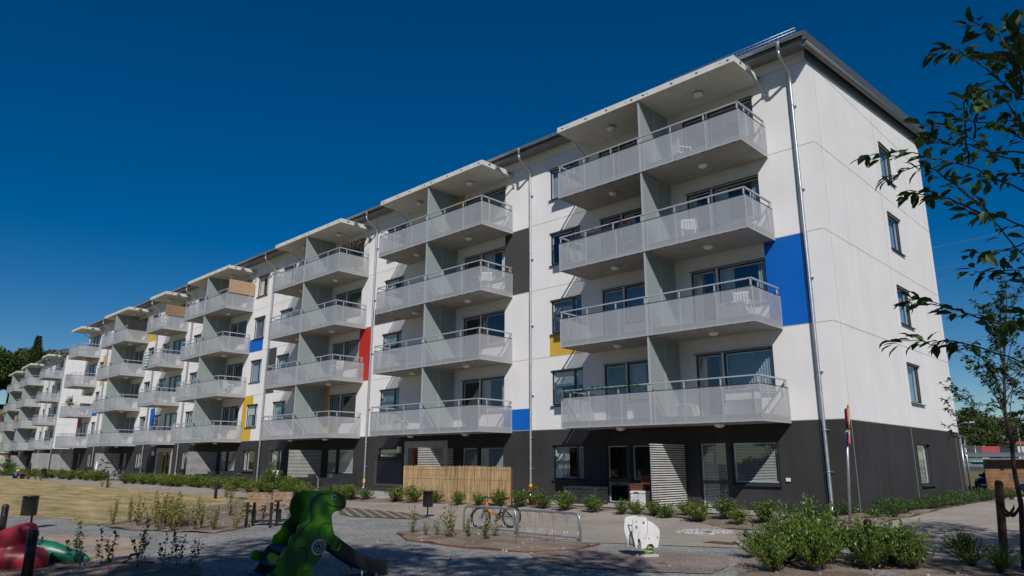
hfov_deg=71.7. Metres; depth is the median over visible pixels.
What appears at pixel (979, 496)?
shrub
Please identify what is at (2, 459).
privacy screen
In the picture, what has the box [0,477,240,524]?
lawn
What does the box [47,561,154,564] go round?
sandpit edging
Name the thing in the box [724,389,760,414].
balcony box
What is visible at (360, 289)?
window
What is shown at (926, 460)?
window
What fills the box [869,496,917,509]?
shrub
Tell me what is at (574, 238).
flower box
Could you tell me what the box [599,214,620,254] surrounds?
balcony door
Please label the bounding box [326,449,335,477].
balcony door
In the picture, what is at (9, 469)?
shrub
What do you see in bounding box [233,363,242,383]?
window
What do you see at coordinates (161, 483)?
shrub
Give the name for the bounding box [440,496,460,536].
sapling
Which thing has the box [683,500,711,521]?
shrub
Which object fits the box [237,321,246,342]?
window
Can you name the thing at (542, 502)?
shrub
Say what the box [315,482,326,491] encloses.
shrub
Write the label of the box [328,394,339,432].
balcony door
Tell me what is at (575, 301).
window
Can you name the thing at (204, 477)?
shrub
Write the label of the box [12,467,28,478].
park bench
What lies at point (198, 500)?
sapling
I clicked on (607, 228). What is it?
flower box
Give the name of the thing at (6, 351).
leafy tree
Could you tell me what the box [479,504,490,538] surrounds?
sapling
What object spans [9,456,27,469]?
privacy screen
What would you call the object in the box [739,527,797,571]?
bush
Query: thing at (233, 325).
balcony door
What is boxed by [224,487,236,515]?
sapling
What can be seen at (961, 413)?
leafy tree
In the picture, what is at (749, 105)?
window
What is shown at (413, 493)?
shrub
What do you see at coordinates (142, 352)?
window
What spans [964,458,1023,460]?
guard rail
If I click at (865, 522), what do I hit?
bollard
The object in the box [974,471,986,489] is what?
parked car
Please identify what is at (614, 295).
balcony door
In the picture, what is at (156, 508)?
sapling
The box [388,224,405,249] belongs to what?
window
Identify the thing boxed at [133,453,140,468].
window
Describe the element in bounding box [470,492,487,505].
shrub
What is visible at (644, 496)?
white box
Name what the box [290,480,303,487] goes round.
shrub
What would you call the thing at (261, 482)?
shrub
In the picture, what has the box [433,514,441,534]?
sapling
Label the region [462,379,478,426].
balcony door
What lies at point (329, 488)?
shrub
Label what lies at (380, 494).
terrace
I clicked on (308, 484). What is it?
shrub
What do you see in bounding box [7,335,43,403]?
spruce tree
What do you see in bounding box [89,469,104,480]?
shrub
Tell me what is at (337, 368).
garden chair
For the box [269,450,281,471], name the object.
window
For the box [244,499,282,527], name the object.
picnic table
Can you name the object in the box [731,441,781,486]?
window
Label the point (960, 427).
pine tree
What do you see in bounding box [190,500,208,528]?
sapling
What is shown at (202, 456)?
privacy screen
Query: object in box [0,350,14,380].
leafy tree
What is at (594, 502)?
shrub
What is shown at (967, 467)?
sign pole
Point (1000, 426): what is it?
leafy tree
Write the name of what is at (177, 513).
sapling
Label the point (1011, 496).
shrub
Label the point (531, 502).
flower pot
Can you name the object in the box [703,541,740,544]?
manhole cover
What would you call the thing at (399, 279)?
window
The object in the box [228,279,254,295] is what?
balcony windscreen
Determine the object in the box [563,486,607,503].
storage box
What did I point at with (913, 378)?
window
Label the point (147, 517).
sapling
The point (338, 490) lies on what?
shrub
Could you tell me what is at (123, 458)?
balcony door
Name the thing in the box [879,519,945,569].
bush
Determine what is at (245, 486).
shrub
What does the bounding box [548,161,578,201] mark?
window
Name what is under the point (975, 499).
shrub
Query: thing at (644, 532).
elephant rocker
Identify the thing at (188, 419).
window
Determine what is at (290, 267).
window
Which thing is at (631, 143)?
window
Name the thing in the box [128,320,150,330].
balcony windscreen
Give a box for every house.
[963,446,1000,457]
[996,441,1023,457]
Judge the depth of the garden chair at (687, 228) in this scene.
23.29 m
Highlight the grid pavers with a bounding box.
[338,507,425,518]
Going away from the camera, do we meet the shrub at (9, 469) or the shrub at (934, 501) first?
the shrub at (934, 501)
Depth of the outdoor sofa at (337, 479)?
35.39 m
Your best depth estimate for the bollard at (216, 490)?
30.59 m
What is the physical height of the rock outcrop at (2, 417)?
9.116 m
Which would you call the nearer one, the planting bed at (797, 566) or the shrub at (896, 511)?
the planting bed at (797, 566)
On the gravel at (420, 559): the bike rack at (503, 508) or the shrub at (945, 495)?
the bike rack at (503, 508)
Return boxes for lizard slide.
[247,490,386,575]
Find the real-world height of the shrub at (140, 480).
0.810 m
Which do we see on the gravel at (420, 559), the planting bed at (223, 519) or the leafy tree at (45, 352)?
the planting bed at (223, 519)
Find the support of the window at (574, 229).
in the apartment building at (810, 240)
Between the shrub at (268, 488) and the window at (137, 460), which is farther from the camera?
the window at (137, 460)
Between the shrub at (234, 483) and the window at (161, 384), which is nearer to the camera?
the shrub at (234, 483)
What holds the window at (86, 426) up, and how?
in the apartment building at (810, 240)
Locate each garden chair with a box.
[330,361,343,375]
[479,272,492,286]
[672,139,690,154]
[680,219,696,235]
[718,386,741,414]
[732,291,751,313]
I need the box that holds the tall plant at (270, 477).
[257,460,283,484]
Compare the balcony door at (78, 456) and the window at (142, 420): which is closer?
the window at (142, 420)
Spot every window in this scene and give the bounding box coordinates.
[81,423,87,438]
[84,453,90,467]
[91,422,94,433]
[92,363,96,377]
[95,335,100,350]
[127,417,134,435]
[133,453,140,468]
[134,383,139,400]
[138,350,143,367]
[139,416,145,432]
[144,381,149,398]
[154,415,160,431]
[158,378,164,396]
[163,343,169,361]
[167,413,176,432]
[173,375,181,394]
[176,338,185,358]
[181,452,187,469]
[184,411,192,431]
[188,372,196,392]
[191,334,200,354]
[226,451,235,471]
[229,406,238,427]
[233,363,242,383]
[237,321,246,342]
[240,450,253,471]
[244,404,257,427]
[250,359,261,382]
[253,315,265,339]
[256,273,268,297]
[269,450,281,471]
[271,401,285,425]
[276,353,289,377]
[281,307,292,328]
[284,264,295,284]
[337,449,353,473]
[338,393,355,421]
[343,339,358,368]
[344,288,361,317]
[348,238,364,267]
[377,388,398,418]
[377,448,396,458]
[382,331,401,361]
[385,276,403,306]
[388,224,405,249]
[479,376,504,412]
[480,446,503,478]
[481,247,504,281]
[481,310,504,346]
[482,186,505,220]
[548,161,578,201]
[549,225,579,266]
[549,294,582,335]
[550,367,582,406]
[551,444,584,481]
[620,140,638,171]
[620,207,641,245]
[623,282,645,324]
[625,360,648,402]
[630,444,667,483]
[707,96,753,142]
[711,174,762,227]
[716,257,768,304]
[722,346,777,394]
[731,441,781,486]
[878,141,896,187]
[887,211,905,256]
[897,284,914,328]
[906,362,925,405]
[917,443,936,486]
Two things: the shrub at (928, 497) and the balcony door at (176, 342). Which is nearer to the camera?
the shrub at (928, 497)
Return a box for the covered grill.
[228,472,241,479]
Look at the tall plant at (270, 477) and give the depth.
36.45 m
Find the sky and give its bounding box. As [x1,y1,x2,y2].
[0,0,1023,439]
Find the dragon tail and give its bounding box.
[37,539,89,562]
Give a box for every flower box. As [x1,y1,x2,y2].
[568,233,582,242]
[587,228,599,237]
[600,222,614,233]
[618,219,632,229]
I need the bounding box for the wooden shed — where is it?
[967,452,1023,492]
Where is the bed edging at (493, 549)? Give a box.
[396,532,599,552]
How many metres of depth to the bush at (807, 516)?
11.96 m
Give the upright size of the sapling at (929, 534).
0.693 m
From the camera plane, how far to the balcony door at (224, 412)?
47.13 m
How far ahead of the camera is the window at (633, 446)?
24.30 m
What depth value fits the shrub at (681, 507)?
19.77 m
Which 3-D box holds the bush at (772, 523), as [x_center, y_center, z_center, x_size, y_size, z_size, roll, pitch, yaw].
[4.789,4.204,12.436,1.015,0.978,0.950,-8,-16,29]
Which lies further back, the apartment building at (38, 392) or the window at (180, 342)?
the apartment building at (38, 392)
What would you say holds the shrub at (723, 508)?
on the planting bed at (718, 520)
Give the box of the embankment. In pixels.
[964,471,986,489]
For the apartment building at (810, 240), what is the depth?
26.52 m
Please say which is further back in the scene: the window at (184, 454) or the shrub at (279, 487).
the window at (184, 454)
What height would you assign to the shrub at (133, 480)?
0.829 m
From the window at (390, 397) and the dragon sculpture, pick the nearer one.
the dragon sculpture
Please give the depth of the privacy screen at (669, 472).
22.10 m
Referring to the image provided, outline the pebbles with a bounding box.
[3,499,1016,575]
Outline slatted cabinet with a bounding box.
[628,484,672,504]
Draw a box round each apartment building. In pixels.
[0,349,87,471]
[54,28,965,515]
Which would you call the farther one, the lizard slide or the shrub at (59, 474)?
the shrub at (59, 474)
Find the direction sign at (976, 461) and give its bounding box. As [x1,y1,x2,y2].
[970,459,984,470]
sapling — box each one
[66,517,82,563]
[74,532,87,565]
[94,525,118,565]
[103,532,120,572]
[107,492,120,523]
[127,495,133,521]
[130,493,150,525]
[131,514,149,564]
[136,529,151,566]
[144,509,152,520]
[149,496,161,521]
[152,487,164,527]
[153,489,169,522]
[153,507,163,529]
[157,527,178,567]
[161,492,171,525]
[161,500,175,525]
[165,496,185,531]
[168,507,179,527]
[170,492,184,525]
[170,529,187,562]
[172,505,186,523]
[173,498,187,520]
[174,506,186,526]
[183,503,194,525]
[189,536,203,568]
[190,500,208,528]
[197,496,203,515]
[199,501,205,527]
[203,503,225,525]
[208,503,219,528]
[222,482,234,497]
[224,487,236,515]
[230,499,246,527]
[406,502,418,531]
[423,520,429,534]
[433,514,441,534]
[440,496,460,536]
[463,513,471,536]
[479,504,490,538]
[489,513,499,535]
[905,518,932,560]
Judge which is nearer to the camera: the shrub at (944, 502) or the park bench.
the shrub at (944, 502)
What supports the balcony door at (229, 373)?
in the apartment building at (810, 240)
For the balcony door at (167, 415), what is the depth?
53.97 m
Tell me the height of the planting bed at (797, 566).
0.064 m
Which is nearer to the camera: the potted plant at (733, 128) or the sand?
the sand
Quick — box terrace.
[76,476,825,516]
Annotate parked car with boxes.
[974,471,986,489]
[1020,482,1023,491]
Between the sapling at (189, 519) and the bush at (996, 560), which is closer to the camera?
the bush at (996, 560)
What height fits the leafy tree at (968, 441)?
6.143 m
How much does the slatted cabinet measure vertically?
0.710 m
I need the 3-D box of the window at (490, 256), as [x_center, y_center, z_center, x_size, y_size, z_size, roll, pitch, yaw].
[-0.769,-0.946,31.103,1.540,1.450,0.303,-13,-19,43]
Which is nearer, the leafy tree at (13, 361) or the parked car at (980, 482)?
the parked car at (980, 482)
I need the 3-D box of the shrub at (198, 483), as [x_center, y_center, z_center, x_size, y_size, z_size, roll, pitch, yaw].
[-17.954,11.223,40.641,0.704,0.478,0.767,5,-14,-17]
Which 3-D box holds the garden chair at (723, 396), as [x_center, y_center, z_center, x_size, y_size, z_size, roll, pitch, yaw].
[6.572,3.397,21.272,0.485,0.900,0.540,7,-15,-25]
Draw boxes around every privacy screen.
[0,456,13,468]
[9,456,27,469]
[31,453,49,469]
[50,454,73,470]
[93,453,119,476]
[185,452,216,475]
[287,450,321,487]
[418,448,452,492]
[649,444,686,508]
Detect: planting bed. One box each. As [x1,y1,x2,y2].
[0,563,201,575]
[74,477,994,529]
[100,498,285,532]
[398,529,590,550]
[733,554,1023,575]
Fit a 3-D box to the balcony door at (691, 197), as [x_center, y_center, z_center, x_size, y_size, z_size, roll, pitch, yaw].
[6.457,-2.254,24.203,0.960,2.145,0.278,-13,-19,43]
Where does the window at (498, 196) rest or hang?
in the apartment building at (810, 240)
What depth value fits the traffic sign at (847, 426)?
16.59 m
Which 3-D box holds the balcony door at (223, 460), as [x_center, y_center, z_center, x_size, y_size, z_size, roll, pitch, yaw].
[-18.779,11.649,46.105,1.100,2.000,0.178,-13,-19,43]
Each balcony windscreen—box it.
[73,395,93,403]
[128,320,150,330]
[165,304,188,316]
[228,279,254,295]
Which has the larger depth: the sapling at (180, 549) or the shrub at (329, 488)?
the shrub at (329, 488)
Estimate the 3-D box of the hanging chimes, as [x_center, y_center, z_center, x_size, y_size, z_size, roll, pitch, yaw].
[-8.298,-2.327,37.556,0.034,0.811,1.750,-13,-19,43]
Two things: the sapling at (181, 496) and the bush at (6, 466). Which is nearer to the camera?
the sapling at (181, 496)
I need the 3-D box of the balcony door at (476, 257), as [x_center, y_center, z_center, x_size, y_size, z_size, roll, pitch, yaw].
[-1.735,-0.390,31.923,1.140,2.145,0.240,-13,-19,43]
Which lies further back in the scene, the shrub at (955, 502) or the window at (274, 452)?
the window at (274, 452)
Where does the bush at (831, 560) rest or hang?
on the planting bed at (797, 566)
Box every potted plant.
[66,395,74,406]
[475,206,485,220]
[725,119,740,136]
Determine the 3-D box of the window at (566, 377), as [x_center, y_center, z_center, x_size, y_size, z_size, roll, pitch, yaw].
[2.149,3.802,26.992,1.620,1.410,0.303,-13,-19,43]
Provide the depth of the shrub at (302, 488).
31.60 m
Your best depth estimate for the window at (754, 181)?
23.63 m
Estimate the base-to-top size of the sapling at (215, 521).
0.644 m
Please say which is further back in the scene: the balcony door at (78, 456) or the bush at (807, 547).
the balcony door at (78, 456)
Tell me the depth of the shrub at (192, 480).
41.27 m
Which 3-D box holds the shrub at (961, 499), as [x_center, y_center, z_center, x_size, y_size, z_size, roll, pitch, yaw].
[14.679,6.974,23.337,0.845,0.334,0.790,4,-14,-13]
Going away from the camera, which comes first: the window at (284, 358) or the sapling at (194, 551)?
the sapling at (194, 551)
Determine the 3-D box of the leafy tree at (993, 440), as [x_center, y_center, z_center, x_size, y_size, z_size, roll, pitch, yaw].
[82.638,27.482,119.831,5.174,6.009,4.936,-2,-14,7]
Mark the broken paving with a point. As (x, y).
(696, 530)
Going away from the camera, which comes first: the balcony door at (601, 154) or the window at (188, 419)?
the balcony door at (601, 154)
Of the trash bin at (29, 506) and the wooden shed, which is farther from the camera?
the wooden shed
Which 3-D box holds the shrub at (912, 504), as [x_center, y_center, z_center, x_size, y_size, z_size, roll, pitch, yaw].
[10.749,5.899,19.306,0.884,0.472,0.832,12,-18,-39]
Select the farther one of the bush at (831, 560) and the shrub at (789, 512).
the shrub at (789, 512)
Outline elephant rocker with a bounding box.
[624,515,659,556]
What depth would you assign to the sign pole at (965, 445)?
31.02 m
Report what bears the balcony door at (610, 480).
in the apartment building at (810, 240)
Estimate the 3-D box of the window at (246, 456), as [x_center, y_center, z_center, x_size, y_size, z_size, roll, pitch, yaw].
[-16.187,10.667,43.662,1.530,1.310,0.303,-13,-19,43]
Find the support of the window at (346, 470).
in the apartment building at (810, 240)
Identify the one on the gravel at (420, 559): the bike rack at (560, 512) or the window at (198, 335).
the bike rack at (560, 512)
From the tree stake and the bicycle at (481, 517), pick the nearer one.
the tree stake
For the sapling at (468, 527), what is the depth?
15.40 m
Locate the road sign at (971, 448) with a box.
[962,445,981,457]
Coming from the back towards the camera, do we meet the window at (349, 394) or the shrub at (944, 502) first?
the window at (349, 394)
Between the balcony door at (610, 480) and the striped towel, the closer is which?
the balcony door at (610, 480)
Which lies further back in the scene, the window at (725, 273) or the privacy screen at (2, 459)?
the privacy screen at (2, 459)
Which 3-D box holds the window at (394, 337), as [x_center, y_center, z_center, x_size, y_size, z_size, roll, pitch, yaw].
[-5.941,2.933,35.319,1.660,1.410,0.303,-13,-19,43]
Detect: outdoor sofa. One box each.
[196,471,215,476]
[211,471,232,478]
[296,474,317,487]
[318,474,355,488]
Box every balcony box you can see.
[392,421,407,428]
[676,404,698,416]
[717,301,748,318]
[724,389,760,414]
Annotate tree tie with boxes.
[995,501,1018,516]
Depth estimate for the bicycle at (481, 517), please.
17.34 m
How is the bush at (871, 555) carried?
on the planting bed at (797, 566)
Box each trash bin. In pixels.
[20,496,39,521]
[41,467,46,475]
[423,491,433,517]
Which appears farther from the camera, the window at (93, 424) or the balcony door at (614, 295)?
the window at (93, 424)
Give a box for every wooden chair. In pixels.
[242,492,267,522]
[268,491,292,521]
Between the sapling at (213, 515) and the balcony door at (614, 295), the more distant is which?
the balcony door at (614, 295)
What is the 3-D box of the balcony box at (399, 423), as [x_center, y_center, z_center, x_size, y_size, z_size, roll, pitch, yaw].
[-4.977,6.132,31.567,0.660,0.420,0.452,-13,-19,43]
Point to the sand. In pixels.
(123, 550)
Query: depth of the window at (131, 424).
59.10 m
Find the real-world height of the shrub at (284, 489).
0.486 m
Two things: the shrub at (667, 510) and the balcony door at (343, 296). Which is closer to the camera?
the shrub at (667, 510)
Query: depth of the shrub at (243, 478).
38.60 m
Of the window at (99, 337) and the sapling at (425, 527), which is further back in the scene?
the window at (99, 337)
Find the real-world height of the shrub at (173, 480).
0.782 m
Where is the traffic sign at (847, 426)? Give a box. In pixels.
[844,405,851,523]
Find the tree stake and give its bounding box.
[994,480,1008,562]
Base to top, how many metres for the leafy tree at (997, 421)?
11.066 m
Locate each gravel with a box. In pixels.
[6,504,1023,575]
[529,549,728,573]
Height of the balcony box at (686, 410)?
0.400 m
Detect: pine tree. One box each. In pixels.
[955,411,965,432]
[1007,409,1023,417]
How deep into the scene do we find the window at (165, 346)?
56.66 m
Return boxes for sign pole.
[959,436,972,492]
[963,444,970,490]
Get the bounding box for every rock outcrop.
[0,413,5,421]
[0,422,7,454]
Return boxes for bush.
[1,457,19,469]
[733,517,774,557]
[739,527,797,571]
[752,506,816,563]
[755,498,802,533]
[777,492,845,553]
[777,512,849,571]
[788,501,859,564]
[834,505,891,558]
[834,508,908,569]
[869,511,917,562]
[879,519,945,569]
[933,526,989,565]
[979,539,1022,572]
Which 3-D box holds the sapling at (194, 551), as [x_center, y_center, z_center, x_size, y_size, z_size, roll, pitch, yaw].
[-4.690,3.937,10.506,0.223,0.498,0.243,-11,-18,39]
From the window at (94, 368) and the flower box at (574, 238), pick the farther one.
the window at (94, 368)
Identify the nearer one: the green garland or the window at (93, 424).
the green garland
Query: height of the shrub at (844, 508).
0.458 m
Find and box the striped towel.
[145,355,149,366]
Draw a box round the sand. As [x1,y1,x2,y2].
[38,534,147,567]
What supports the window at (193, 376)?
in the apartment building at (810, 240)
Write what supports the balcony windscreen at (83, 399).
attached to the apartment building at (810, 240)
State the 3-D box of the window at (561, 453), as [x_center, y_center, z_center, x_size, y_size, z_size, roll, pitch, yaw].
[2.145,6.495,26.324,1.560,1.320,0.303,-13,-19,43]
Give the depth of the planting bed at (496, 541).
14.34 m
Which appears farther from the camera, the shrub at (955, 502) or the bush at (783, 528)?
the shrub at (955, 502)
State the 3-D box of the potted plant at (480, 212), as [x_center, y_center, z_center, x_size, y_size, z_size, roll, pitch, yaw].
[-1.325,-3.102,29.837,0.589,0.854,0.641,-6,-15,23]
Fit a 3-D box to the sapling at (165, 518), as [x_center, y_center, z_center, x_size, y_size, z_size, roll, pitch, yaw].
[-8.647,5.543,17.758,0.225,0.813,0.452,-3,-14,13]
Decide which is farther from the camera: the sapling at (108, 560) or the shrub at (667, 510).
the shrub at (667, 510)
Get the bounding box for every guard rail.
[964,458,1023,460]
[965,464,982,466]
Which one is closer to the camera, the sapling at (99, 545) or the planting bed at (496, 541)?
the sapling at (99, 545)
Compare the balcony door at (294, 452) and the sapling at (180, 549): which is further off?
the balcony door at (294, 452)
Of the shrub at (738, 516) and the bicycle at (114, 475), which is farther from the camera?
the bicycle at (114, 475)
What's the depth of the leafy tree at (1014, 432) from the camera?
117.86 m
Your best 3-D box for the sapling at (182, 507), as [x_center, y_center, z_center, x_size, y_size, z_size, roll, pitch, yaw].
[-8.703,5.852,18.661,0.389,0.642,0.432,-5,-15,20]
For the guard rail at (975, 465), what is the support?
on the road
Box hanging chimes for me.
[342,234,369,251]
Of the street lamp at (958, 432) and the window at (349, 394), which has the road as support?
the street lamp at (958, 432)
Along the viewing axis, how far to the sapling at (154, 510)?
18.42 m
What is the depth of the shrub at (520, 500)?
23.77 m
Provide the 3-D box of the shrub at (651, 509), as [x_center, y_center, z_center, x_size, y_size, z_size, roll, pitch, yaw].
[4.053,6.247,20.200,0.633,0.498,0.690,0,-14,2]
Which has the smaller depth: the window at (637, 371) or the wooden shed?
the window at (637, 371)
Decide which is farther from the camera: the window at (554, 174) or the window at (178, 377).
the window at (178, 377)
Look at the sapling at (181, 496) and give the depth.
17.75 m
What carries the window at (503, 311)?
in the apartment building at (810, 240)
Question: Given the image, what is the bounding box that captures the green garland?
[560,383,640,400]
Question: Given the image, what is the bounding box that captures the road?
[965,467,983,470]
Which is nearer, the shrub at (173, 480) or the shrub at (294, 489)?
the shrub at (294, 489)
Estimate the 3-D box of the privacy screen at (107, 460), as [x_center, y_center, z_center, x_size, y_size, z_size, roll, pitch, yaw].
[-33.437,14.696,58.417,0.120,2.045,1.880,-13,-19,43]
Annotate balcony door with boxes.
[75,454,79,471]
[120,453,125,476]
[124,418,132,442]
[129,384,136,407]
[163,414,169,433]
[167,376,176,402]
[172,340,180,364]
[218,451,226,473]
[221,407,228,438]
[225,365,233,392]
[229,323,237,348]
[292,452,299,474]
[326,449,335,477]
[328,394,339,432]
[332,342,343,375]
[335,292,346,320]
[339,244,349,266]
[462,315,479,354]
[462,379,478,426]
[462,447,476,495]
[463,253,480,287]
[466,197,480,220]
[599,147,618,178]
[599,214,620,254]
[601,286,623,334]
[603,362,626,418]
[607,444,628,503]
[683,115,706,151]
[685,188,711,232]
[690,268,717,320]
[695,352,724,415]
[699,442,729,507]
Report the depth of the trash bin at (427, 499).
20.74 m
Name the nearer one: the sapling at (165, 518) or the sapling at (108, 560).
the sapling at (108, 560)
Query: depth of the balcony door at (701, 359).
23.18 m
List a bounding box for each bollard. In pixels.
[0,504,9,530]
[21,529,38,575]
[214,482,217,498]
[863,519,876,566]
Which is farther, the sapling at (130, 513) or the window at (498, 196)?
the window at (498, 196)
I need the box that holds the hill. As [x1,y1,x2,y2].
[0,404,7,455]
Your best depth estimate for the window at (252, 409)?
44.66 m
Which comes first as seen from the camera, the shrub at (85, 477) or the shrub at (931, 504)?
the shrub at (931, 504)
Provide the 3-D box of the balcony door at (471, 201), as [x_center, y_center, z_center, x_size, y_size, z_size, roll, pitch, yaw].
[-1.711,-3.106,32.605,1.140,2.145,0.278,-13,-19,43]
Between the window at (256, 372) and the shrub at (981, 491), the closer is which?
the shrub at (981, 491)
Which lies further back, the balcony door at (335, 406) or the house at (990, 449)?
the house at (990, 449)
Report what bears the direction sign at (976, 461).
on the parking area
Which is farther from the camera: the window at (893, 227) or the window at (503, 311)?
the window at (503, 311)
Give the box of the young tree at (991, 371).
[939,269,1023,569]
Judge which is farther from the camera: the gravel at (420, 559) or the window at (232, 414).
the window at (232, 414)
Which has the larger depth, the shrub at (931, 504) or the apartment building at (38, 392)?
the apartment building at (38, 392)
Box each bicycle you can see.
[111,466,122,479]
[470,496,520,527]
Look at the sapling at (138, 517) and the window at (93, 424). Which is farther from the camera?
the window at (93, 424)
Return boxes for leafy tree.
[0,345,12,389]
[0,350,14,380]
[0,353,34,389]
[4,352,26,402]
[9,346,42,356]
[15,348,57,370]
[955,406,990,445]
[957,413,1003,445]
[961,433,989,445]
[978,415,1010,445]
[985,433,1013,443]
[991,417,1023,442]
[1004,423,1023,441]
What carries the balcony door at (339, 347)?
in the apartment building at (810, 240)
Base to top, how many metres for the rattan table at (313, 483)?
0.360 m
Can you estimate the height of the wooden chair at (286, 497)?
0.837 m
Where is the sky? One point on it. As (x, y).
(149, 148)
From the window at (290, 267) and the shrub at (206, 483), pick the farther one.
the window at (290, 267)
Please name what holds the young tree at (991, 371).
on the planting bed at (797, 566)
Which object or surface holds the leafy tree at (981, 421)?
on the verge
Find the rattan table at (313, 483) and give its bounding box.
[299,482,316,489]
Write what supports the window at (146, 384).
in the apartment building at (810, 240)
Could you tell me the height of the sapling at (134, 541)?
0.787 m
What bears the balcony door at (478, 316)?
in the apartment building at (810, 240)
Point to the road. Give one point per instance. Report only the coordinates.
(976, 468)
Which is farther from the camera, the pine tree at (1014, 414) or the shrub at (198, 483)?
the pine tree at (1014, 414)
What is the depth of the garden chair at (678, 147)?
24.01 m
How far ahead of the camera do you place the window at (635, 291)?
25.67 m
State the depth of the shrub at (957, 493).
23.88 m
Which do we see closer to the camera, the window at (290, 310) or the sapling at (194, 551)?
the sapling at (194, 551)
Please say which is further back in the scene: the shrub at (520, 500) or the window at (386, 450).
the window at (386, 450)
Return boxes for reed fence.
[402,465,512,505]
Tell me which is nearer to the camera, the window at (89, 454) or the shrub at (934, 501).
the shrub at (934, 501)
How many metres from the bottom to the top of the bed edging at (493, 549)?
0.060 m
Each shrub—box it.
[4,467,15,475]
[30,468,40,476]
[54,467,66,478]
[63,473,74,479]
[74,469,85,479]
[82,475,89,480]
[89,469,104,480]
[102,472,111,479]
[116,472,131,483]
[125,472,142,483]
[136,472,149,483]
[146,475,158,484]
[155,474,167,485]
[163,475,181,486]
[171,479,185,486]
[183,475,194,486]
[187,474,202,486]
[193,480,202,487]
[200,474,211,487]
[201,474,215,481]
[207,476,224,487]
[224,479,243,490]
[234,474,252,485]
[240,479,255,484]
[241,481,254,491]
[252,477,270,491]
[261,481,276,492]
[275,475,293,484]
[275,481,289,491]
[281,484,293,491]
[283,475,300,484]
[287,484,299,494]
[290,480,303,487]
[295,481,316,490]
[297,486,313,491]
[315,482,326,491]
[323,484,337,491]
[333,481,348,495]
[339,483,359,499]
[357,486,374,499]
[383,484,406,501]
[398,485,424,501]
[431,485,446,503]
[450,489,466,504]
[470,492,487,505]
[489,487,508,504]
[510,486,532,506]
[530,490,555,508]
[550,488,577,510]
[581,490,607,512]
[613,497,628,514]
[627,493,646,514]
[643,500,662,515]
[654,502,681,517]
[675,494,693,514]
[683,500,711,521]
[709,489,740,518]
[725,505,750,524]
[744,496,782,522]
[776,506,797,517]
[790,500,838,519]
[823,498,858,514]
[859,506,887,517]
[863,498,900,513]
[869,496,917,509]
[869,499,896,513]
[872,500,915,516]
[898,498,927,512]
[904,500,930,508]
[910,498,945,508]
[913,493,956,507]
[917,494,943,500]
[920,493,947,508]
[937,492,971,504]
[942,485,973,495]
[944,495,967,505]
[947,495,974,504]
[948,491,974,500]
[959,489,983,500]
[964,495,979,503]
[966,486,993,499]
[969,487,1006,501]
[991,487,1015,497]
[1005,486,1016,498]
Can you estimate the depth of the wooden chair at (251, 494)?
18.83 m
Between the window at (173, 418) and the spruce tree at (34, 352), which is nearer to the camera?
the window at (173, 418)
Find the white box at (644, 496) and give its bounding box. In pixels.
[630,490,650,507]
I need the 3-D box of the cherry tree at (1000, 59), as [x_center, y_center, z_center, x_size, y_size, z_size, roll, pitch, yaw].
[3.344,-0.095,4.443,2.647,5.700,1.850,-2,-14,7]
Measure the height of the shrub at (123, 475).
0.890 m
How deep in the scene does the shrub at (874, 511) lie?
17.69 m
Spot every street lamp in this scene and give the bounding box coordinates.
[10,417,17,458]
[957,421,974,469]
[1017,421,1023,457]
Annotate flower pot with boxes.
[523,485,542,504]
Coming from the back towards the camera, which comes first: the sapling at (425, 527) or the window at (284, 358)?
the window at (284, 358)
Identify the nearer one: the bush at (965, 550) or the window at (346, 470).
the bush at (965, 550)
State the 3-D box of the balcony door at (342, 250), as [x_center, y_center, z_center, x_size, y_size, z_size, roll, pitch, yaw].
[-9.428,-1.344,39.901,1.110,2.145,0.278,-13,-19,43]
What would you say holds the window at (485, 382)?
in the apartment building at (810, 240)
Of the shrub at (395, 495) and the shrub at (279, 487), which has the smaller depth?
the shrub at (395, 495)
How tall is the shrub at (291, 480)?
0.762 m
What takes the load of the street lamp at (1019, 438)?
on the verge
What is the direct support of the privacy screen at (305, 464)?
on the terrace
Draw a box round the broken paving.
[674,528,733,534]
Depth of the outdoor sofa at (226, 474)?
43.90 m
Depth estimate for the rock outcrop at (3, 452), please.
120.79 m
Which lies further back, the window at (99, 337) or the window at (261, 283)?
the window at (99, 337)
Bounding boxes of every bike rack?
[463,505,516,534]
[517,509,581,541]
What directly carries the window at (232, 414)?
in the apartment building at (810, 240)
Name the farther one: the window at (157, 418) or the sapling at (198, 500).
the window at (157, 418)
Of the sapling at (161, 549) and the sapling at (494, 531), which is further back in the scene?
the sapling at (494, 531)
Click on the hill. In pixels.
(1, 408)
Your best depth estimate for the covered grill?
42.30 m
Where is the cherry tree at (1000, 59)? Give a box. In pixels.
[851,6,1023,363]
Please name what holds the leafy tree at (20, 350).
on the hill
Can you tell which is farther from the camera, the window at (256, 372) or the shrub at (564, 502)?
the window at (256, 372)

